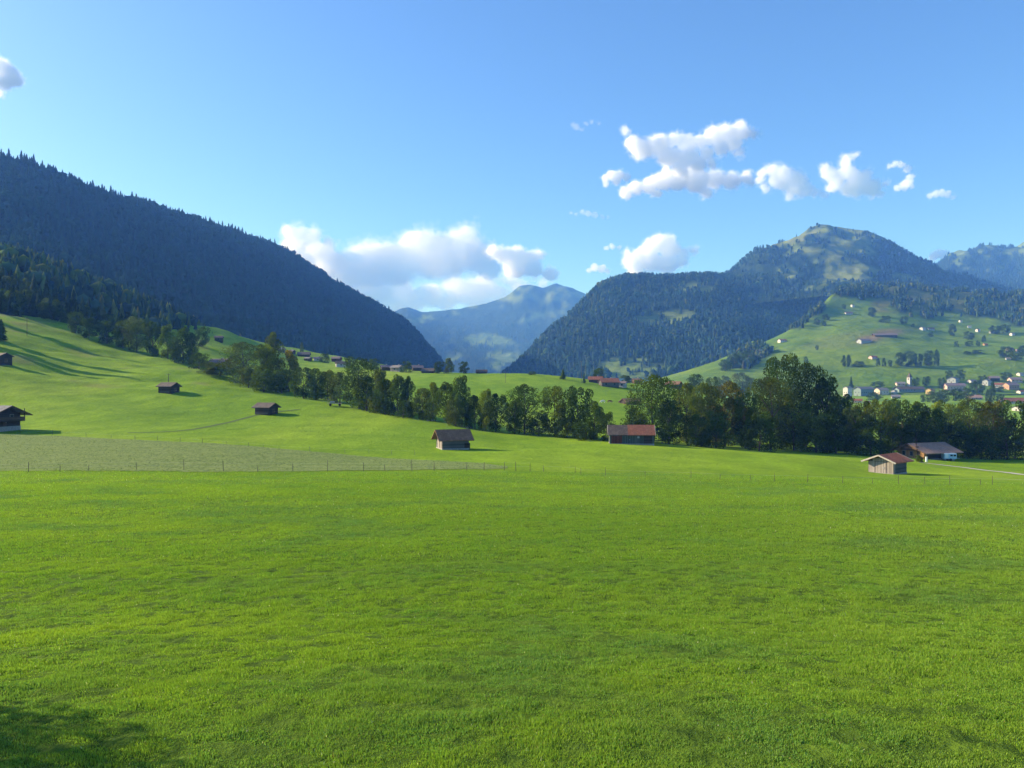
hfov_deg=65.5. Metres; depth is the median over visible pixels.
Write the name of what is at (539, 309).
distant mountain
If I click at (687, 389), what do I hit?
tall tree
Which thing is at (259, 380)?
bush
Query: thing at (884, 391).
house
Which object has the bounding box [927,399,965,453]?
broadleaf tree
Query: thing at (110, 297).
spur forest
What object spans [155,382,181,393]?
log hut
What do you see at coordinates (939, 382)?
broadleaf tree
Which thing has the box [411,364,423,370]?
chalet
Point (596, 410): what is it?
tall tree
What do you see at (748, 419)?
broadleaf tree
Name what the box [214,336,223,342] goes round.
barn
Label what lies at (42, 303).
broadleaf tree
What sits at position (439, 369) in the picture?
broadleaf tree
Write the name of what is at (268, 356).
broadleaf tree
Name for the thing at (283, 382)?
broadleaf tree
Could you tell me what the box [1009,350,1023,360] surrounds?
broadleaf tree
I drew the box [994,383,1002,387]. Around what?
house
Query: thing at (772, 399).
broadleaf tree
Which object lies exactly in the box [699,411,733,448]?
bush
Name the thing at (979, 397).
barn
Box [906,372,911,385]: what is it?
church tower
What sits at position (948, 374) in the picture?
broadleaf tree
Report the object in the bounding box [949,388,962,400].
broadleaf tree
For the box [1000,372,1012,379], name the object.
broadleaf tree
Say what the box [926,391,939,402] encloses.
broadleaf tree
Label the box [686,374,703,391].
broadleaf tree
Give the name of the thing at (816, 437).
bush
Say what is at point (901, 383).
house
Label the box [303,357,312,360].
chalet
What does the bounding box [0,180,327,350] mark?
forested mountain
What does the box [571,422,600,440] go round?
bush
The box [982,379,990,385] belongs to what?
house
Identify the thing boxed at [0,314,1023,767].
meadow ground
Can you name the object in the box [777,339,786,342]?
house
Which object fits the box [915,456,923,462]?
bush
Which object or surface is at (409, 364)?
bush
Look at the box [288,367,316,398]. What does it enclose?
broadleaf tree
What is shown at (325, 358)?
bush
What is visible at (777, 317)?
hill forest
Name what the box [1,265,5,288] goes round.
spruce tree
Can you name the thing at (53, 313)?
broadleaf tree
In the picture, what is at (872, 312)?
broadleaf tree
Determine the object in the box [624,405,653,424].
bush
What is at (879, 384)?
broadleaf tree
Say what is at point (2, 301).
broadleaf tree
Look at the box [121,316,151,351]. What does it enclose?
broadleaf tree
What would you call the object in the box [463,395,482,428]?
tall tree
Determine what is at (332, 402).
hay wagon
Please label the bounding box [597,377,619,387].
house
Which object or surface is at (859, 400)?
house
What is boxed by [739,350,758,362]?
broadleaf tree
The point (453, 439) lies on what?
hay barn
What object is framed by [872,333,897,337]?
barn
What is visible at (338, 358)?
chalet
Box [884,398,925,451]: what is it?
broadleaf tree
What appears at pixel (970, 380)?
house
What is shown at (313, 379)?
tall tree
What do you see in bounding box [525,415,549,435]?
bush
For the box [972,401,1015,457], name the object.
broadleaf tree
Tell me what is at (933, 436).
broadleaf tree
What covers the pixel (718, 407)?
broadleaf tree
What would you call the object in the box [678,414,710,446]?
bush
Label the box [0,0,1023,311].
sky
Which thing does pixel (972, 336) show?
broadleaf tree
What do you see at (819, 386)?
broadleaf tree
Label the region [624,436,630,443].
door
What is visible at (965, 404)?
broadleaf tree
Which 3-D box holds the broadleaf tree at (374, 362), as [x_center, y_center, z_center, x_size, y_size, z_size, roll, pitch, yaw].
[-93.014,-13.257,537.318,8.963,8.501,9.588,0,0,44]
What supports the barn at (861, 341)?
on the green hillside at (838, 335)
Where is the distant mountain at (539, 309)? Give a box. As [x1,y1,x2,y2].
[395,283,652,382]
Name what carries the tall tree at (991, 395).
on the meadow ground at (58, 378)
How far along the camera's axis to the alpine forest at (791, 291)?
2805.56 m
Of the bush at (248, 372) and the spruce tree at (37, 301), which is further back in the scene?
the spruce tree at (37, 301)
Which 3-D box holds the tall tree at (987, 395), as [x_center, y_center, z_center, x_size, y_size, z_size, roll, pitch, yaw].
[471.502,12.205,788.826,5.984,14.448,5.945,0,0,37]
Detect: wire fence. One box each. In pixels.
[28,459,515,471]
[47,430,393,453]
[543,465,1017,484]
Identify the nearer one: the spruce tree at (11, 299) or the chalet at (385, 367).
the spruce tree at (11, 299)
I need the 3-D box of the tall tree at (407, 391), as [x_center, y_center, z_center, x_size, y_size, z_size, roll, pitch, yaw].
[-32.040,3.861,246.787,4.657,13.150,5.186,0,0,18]
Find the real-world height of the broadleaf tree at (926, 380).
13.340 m
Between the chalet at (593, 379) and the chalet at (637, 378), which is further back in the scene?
the chalet at (637, 378)
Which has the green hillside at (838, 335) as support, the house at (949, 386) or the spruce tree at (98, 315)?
the house at (949, 386)
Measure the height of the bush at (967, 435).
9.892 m
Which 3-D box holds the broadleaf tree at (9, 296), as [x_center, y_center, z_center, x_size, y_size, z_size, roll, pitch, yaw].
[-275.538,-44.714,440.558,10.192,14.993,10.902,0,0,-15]
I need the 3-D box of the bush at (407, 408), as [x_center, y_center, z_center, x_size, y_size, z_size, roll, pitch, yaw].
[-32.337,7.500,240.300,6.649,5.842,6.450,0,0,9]
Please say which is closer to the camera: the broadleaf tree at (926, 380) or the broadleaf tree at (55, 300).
the broadleaf tree at (55, 300)
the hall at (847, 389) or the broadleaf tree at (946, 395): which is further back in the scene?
the hall at (847, 389)
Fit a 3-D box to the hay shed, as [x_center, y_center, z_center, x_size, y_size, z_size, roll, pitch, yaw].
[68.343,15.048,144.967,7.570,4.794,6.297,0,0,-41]
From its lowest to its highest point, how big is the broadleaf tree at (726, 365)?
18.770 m
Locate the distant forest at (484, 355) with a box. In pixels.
[413,322,620,380]
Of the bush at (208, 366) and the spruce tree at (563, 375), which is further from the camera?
the spruce tree at (563, 375)
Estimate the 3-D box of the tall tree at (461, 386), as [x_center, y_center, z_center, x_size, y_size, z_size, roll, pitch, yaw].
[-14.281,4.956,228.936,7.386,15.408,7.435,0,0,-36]
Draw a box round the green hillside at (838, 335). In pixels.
[646,285,1023,395]
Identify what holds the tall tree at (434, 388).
on the meadow ground at (58, 378)
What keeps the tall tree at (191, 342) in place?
on the meadow ground at (58, 378)
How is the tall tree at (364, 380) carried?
on the meadow ground at (58, 378)
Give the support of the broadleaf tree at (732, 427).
on the meadow ground at (58, 378)
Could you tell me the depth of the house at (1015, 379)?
1066.33 m
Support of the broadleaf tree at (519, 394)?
on the meadow ground at (58, 378)
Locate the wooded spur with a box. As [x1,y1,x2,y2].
[0,305,29,317]
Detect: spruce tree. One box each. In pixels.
[0,319,7,340]
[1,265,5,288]
[4,283,20,315]
[6,148,11,161]
[10,294,18,315]
[29,293,38,316]
[35,294,40,307]
[42,276,49,295]
[95,306,101,326]
[559,369,565,378]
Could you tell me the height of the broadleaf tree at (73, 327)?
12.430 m
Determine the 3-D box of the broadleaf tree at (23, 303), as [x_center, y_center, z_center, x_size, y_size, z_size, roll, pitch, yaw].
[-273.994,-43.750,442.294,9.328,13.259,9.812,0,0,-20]
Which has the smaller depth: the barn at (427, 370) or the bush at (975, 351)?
the barn at (427, 370)
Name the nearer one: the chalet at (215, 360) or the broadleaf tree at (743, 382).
the chalet at (215, 360)
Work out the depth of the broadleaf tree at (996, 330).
1529.24 m
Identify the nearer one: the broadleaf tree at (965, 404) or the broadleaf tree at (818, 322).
the broadleaf tree at (965, 404)
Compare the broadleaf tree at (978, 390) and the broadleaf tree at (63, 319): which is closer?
the broadleaf tree at (63, 319)
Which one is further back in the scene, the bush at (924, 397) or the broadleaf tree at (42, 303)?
the bush at (924, 397)
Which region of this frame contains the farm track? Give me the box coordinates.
[920,462,1023,474]
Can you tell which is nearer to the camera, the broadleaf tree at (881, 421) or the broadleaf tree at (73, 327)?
the broadleaf tree at (881, 421)
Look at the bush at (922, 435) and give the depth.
210.94 m
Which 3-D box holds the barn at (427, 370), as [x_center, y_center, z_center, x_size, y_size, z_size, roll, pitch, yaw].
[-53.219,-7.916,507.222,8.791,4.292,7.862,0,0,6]
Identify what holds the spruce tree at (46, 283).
on the wooded spur
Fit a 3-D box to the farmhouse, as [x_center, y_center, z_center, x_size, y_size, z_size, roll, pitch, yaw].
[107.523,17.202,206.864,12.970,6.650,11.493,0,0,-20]
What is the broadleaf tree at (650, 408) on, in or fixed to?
on the meadow ground at (58, 378)
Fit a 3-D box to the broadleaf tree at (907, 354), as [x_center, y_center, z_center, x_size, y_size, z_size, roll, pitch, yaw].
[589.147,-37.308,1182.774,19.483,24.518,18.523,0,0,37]
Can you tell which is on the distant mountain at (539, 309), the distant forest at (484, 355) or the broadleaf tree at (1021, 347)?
the distant forest at (484, 355)
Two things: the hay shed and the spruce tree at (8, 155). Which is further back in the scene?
the spruce tree at (8, 155)
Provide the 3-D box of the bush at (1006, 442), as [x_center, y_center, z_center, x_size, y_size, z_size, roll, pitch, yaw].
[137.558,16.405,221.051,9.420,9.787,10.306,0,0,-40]
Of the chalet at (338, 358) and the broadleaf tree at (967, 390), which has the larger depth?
the broadleaf tree at (967, 390)
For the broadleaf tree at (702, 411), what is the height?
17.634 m
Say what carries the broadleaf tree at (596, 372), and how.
on the meadow ground at (58, 378)
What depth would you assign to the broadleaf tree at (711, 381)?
580.24 m
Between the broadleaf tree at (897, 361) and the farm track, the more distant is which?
the broadleaf tree at (897, 361)
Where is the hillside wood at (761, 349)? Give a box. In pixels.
[723,280,1023,368]
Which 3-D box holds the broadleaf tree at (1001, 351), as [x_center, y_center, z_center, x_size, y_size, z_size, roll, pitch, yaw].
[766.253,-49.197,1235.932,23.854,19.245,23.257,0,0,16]
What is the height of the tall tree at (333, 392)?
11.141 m
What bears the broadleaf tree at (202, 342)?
on the meadow ground at (58, 378)
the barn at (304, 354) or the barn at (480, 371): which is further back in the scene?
the barn at (304, 354)
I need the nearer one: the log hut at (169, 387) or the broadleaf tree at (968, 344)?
the log hut at (169, 387)
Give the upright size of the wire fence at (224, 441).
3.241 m
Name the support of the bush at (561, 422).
on the meadow ground at (58, 378)
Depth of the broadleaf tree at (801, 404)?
221.15 m
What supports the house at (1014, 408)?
on the meadow ground at (58, 378)
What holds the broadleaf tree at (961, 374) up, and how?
on the green hillside at (838, 335)
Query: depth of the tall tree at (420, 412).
239.15 m
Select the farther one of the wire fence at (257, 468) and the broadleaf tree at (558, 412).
the broadleaf tree at (558, 412)
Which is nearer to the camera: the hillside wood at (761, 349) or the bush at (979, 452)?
the bush at (979, 452)
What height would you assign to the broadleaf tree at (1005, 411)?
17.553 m
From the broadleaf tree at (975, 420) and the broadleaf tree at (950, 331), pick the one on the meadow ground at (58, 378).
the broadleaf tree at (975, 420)
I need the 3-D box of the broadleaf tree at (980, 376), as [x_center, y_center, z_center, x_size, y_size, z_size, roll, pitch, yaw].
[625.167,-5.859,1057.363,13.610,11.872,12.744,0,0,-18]
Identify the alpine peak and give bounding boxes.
[731,224,1010,303]
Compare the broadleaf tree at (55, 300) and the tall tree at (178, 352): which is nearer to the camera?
the tall tree at (178, 352)
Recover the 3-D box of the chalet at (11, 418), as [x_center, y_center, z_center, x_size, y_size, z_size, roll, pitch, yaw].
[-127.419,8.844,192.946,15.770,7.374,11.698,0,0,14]
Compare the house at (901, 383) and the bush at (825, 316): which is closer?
the house at (901, 383)
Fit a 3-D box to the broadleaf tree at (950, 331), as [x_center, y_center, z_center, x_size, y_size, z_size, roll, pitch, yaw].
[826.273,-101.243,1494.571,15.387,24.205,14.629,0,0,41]
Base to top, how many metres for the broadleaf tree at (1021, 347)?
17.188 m
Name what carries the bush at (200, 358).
on the meadow ground at (58, 378)
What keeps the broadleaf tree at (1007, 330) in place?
on the green hillside at (838, 335)
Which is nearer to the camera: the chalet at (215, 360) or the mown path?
the mown path
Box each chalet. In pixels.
[0,405,32,431]
[210,358,228,363]
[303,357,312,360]
[330,356,342,361]
[380,364,390,370]
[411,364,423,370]
[588,375,602,382]
[631,377,641,383]
[664,381,682,388]
[987,376,999,381]
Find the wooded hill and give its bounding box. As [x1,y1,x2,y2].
[520,277,812,378]
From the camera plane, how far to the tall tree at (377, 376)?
251.73 m
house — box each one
[335,360,345,366]
[389,364,403,371]
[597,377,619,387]
[619,380,626,387]
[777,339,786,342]
[853,398,862,402]
[874,388,888,394]
[894,381,905,385]
[926,388,934,393]
[942,383,966,390]
[947,377,959,382]
[966,379,976,382]
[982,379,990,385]
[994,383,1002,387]
[999,397,1023,403]
[1003,382,1018,389]
[1006,377,1022,382]
[1011,406,1022,410]
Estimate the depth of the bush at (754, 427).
203.38 m
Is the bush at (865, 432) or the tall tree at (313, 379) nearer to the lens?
the bush at (865, 432)
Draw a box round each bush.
[188,353,212,368]
[196,361,218,373]
[203,363,238,375]
[237,367,260,387]
[251,369,275,391]
[319,353,330,362]
[393,399,416,417]
[400,361,412,372]
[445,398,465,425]
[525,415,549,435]
[554,417,580,437]
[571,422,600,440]
[595,411,615,440]
[620,375,632,382]
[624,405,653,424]
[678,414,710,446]
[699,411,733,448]
[741,411,781,451]
[794,413,838,452]
[817,413,854,453]
[822,314,829,319]
[848,418,889,455]
[851,361,866,366]
[866,392,883,399]
[878,315,890,322]
[891,424,928,447]
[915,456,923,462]
[920,394,928,401]
[940,423,975,458]
[963,424,1003,459]
[972,350,983,353]
[987,426,1023,459]
[992,386,1004,391]
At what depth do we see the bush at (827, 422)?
214.25 m
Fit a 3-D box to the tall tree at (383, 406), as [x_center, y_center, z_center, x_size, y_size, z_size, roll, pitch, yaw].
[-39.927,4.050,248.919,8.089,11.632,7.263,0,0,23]
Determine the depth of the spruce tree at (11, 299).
437.18 m
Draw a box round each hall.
[843,386,851,395]
[853,387,874,395]
[893,386,924,391]
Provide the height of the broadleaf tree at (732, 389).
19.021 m
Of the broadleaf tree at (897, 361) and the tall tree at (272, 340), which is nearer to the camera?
the tall tree at (272, 340)
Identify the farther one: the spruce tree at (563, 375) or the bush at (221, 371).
the spruce tree at (563, 375)
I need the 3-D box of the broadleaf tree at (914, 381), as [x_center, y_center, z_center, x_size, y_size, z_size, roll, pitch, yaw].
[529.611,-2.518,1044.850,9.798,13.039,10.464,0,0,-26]
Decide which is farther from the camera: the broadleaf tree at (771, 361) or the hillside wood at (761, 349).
the hillside wood at (761, 349)
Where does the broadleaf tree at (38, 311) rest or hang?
on the wooded spur
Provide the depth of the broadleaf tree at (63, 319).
453.90 m
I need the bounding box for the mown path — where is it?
[128,409,300,432]
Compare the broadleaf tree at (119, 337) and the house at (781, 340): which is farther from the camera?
the house at (781, 340)
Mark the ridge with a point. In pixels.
(961, 254)
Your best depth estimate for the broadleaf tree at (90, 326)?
412.74 m
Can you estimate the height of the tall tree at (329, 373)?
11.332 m
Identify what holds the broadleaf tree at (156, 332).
on the meadow ground at (58, 378)
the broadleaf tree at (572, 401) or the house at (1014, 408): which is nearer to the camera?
the broadleaf tree at (572, 401)
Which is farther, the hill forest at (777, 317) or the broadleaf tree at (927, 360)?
the hill forest at (777, 317)
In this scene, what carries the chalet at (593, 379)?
on the meadow ground at (58, 378)
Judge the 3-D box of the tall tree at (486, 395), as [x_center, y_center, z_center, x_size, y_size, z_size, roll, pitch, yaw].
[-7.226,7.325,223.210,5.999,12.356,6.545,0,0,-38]
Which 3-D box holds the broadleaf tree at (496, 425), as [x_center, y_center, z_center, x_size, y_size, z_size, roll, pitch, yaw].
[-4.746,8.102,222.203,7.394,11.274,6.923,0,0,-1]
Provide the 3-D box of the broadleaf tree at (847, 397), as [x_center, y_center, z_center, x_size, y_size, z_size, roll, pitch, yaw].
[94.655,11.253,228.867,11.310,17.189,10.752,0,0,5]
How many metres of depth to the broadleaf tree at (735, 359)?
1240.44 m
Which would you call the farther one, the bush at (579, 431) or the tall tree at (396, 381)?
the tall tree at (396, 381)
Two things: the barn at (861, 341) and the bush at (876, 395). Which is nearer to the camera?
the bush at (876, 395)
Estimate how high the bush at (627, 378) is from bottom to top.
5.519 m
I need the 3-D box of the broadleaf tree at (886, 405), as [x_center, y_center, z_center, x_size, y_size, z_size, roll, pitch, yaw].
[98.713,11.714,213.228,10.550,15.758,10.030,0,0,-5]
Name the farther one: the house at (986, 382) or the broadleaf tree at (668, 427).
the house at (986, 382)
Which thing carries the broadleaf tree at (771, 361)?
on the meadow ground at (58, 378)
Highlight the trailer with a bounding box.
[941,453,959,460]
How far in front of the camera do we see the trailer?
200.99 m
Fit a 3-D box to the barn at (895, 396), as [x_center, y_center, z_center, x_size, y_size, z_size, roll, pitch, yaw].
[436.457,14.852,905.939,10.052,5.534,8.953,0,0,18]
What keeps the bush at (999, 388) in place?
on the green hillside at (838, 335)
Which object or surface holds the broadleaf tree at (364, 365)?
on the meadow ground at (58, 378)
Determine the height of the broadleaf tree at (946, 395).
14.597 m
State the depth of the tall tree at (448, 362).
501.61 m
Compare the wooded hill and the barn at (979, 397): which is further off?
the wooded hill
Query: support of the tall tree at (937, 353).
on the green hillside at (838, 335)
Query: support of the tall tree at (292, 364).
on the meadow ground at (58, 378)
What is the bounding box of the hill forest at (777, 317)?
[501,270,829,378]
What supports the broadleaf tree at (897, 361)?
on the green hillside at (838, 335)
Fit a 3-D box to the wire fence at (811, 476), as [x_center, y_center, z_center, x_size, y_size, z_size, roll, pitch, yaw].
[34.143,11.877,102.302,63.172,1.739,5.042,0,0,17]
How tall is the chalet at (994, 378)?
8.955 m
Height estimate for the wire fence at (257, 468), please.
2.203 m
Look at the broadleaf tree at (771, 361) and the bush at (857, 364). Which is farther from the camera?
the bush at (857, 364)
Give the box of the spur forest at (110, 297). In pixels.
[0,240,241,336]
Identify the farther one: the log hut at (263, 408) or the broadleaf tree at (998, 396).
the broadleaf tree at (998, 396)
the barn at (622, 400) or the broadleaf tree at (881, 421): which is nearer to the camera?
the broadleaf tree at (881, 421)
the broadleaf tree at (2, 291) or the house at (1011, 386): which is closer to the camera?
the broadleaf tree at (2, 291)
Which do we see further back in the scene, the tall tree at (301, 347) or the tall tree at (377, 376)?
the tall tree at (301, 347)
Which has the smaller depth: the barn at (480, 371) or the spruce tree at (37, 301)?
the spruce tree at (37, 301)
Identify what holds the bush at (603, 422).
on the meadow ground at (58, 378)
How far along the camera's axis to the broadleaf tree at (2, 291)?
442.13 m
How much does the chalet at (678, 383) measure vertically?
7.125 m
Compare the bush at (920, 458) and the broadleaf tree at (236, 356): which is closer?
the bush at (920, 458)
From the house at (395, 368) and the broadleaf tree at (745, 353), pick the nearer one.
the house at (395, 368)
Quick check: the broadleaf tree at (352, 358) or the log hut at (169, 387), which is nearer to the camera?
the log hut at (169, 387)
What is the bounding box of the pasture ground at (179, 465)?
[0,434,506,471]
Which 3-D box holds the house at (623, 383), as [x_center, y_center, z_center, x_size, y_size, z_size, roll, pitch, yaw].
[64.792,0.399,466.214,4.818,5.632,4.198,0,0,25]
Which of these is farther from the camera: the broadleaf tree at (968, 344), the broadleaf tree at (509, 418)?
the broadleaf tree at (968, 344)
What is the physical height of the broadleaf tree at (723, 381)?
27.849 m
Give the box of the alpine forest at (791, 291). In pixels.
[725,223,1018,302]
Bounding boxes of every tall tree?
[156,324,178,358]
[170,327,194,362]
[185,332,199,363]
[262,331,285,378]
[277,350,301,391]
[299,342,303,351]
[304,368,326,399]
[314,369,338,399]
[328,372,348,402]
[350,376,377,410]
[367,368,395,412]
[371,379,393,414]
[384,374,408,415]
[401,376,415,411]
[407,388,435,419]
[422,382,442,420]
[429,382,462,423]
[443,358,454,373]
[450,375,473,426]
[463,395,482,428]
[475,389,498,430]
[580,401,607,439]
[672,383,698,441]
[841,355,845,366]
[846,355,851,366]
[933,349,939,365]
[985,389,989,400]
[989,381,995,402]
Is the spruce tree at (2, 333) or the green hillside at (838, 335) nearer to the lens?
the spruce tree at (2, 333)
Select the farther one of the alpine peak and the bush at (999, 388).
the alpine peak
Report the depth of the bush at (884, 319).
1557.13 m
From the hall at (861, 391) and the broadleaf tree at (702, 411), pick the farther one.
the hall at (861, 391)
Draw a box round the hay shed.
[861,452,913,473]
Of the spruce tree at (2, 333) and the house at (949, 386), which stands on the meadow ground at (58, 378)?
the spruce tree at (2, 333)
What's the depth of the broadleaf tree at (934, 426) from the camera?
254.40 m
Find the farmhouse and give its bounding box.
[889,439,963,459]
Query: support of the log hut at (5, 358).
on the meadow ground at (58, 378)
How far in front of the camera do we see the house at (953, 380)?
1064.42 m
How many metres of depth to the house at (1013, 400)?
779.75 m
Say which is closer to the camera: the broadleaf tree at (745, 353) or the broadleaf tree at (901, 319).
the broadleaf tree at (745, 353)
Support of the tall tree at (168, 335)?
on the meadow ground at (58, 378)
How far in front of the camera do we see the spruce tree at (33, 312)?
452.08 m
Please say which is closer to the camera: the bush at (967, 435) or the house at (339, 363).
the bush at (967, 435)
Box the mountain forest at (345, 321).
[0,151,447,371]
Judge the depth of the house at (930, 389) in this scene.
995.31 m
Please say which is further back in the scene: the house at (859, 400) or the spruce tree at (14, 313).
the house at (859, 400)
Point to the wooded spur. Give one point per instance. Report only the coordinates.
(26, 314)
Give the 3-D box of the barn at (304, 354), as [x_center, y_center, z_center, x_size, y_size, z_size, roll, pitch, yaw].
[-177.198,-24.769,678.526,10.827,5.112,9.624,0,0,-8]
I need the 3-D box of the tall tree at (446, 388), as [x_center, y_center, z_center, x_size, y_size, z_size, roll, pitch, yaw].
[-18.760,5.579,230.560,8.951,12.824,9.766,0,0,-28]
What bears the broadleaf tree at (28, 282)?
on the wooded spur
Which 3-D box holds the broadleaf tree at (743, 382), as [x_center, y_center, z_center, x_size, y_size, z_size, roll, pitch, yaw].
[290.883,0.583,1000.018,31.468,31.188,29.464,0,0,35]
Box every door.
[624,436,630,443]
[875,462,885,472]
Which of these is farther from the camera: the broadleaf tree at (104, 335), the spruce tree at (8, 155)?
the spruce tree at (8, 155)
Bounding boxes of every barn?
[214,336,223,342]
[297,352,310,356]
[421,368,434,372]
[431,429,473,449]
[475,370,487,373]
[607,425,655,444]
[619,398,640,404]
[856,339,871,343]
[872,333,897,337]
[890,395,900,398]
[966,395,983,399]
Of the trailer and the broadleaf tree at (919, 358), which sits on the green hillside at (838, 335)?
the broadleaf tree at (919, 358)
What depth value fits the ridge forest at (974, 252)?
4356.90 m
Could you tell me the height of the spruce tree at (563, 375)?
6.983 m
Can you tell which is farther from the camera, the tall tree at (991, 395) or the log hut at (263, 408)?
the tall tree at (991, 395)
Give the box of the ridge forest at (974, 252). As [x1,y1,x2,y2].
[936,242,1023,289]
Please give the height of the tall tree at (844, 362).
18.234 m
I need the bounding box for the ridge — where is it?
[939,242,1023,288]
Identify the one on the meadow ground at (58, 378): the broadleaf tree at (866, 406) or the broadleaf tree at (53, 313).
the broadleaf tree at (866, 406)
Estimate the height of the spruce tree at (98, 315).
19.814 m
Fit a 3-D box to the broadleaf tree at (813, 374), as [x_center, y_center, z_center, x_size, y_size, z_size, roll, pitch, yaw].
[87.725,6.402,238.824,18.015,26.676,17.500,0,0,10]
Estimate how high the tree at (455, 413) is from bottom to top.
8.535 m
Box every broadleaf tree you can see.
[0,288,7,312]
[0,292,5,312]
[2,290,23,314]
[10,277,31,297]
[16,294,28,315]
[35,304,42,316]
[38,300,54,316]
[39,298,59,310]
[39,302,62,321]
[48,308,68,322]
[66,311,87,333]
[78,317,98,337]
[95,321,117,343]
[111,320,134,347]
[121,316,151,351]
[140,320,163,355]
[194,326,210,346]
[217,341,261,382]
[250,344,281,387]
[268,369,294,392]
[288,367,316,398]
[339,357,375,408]
[344,356,356,367]
[369,358,379,369]
[434,361,443,372]
[458,361,469,373]
[482,393,507,431]
[502,398,524,433]
[504,383,542,433]
[537,386,569,436]
[562,385,593,436]
[593,368,603,377]
[620,373,686,441]
[654,400,687,444]
[683,382,719,444]
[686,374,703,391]
[699,396,729,438]
[700,380,747,445]
[705,376,719,394]
[716,375,731,394]
[718,359,731,370]
[724,404,751,442]
[727,353,742,366]
[732,372,755,394]
[732,392,759,448]
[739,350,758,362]
[743,375,804,448]
[755,352,809,446]
[774,401,815,450]
[776,361,836,445]
[805,377,850,444]
[814,318,820,324]
[824,394,861,451]
[841,401,876,453]
[860,398,902,453]
[868,307,876,316]
[870,381,884,387]
[876,407,909,449]
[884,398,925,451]
[894,352,905,365]
[899,316,908,323]
[903,351,915,366]
[905,401,947,442]
[912,377,919,385]
[913,353,923,365]
[916,408,954,439]
[922,376,931,385]
[924,350,934,365]
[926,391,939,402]
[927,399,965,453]
[936,389,951,402]
[937,377,946,388]
[945,370,953,379]
[945,398,993,457]
[948,324,956,335]
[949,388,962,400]
[955,370,965,379]
[960,387,973,399]
[962,407,1000,446]
[963,331,975,339]
[964,341,972,346]
[968,381,986,394]
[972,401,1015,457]
[978,375,988,380]
[988,325,1002,333]
[992,400,1023,458]
[995,394,1004,401]
[996,346,1014,357]
[999,324,1010,332]
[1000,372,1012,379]
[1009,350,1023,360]
[1016,345,1023,355]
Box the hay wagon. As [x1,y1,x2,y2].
[328,401,341,405]
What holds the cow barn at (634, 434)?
on the meadow ground at (58, 378)
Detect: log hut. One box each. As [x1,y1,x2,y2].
[0,353,14,365]
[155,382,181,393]
[251,402,280,414]
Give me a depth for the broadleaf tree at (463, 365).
502.73 m
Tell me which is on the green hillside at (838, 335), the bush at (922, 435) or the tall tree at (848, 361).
the tall tree at (848, 361)
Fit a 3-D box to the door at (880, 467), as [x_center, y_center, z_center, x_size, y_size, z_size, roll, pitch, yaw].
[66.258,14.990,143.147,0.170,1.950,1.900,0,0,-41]
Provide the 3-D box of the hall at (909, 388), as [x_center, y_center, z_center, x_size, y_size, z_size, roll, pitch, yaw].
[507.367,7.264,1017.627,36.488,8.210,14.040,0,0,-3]

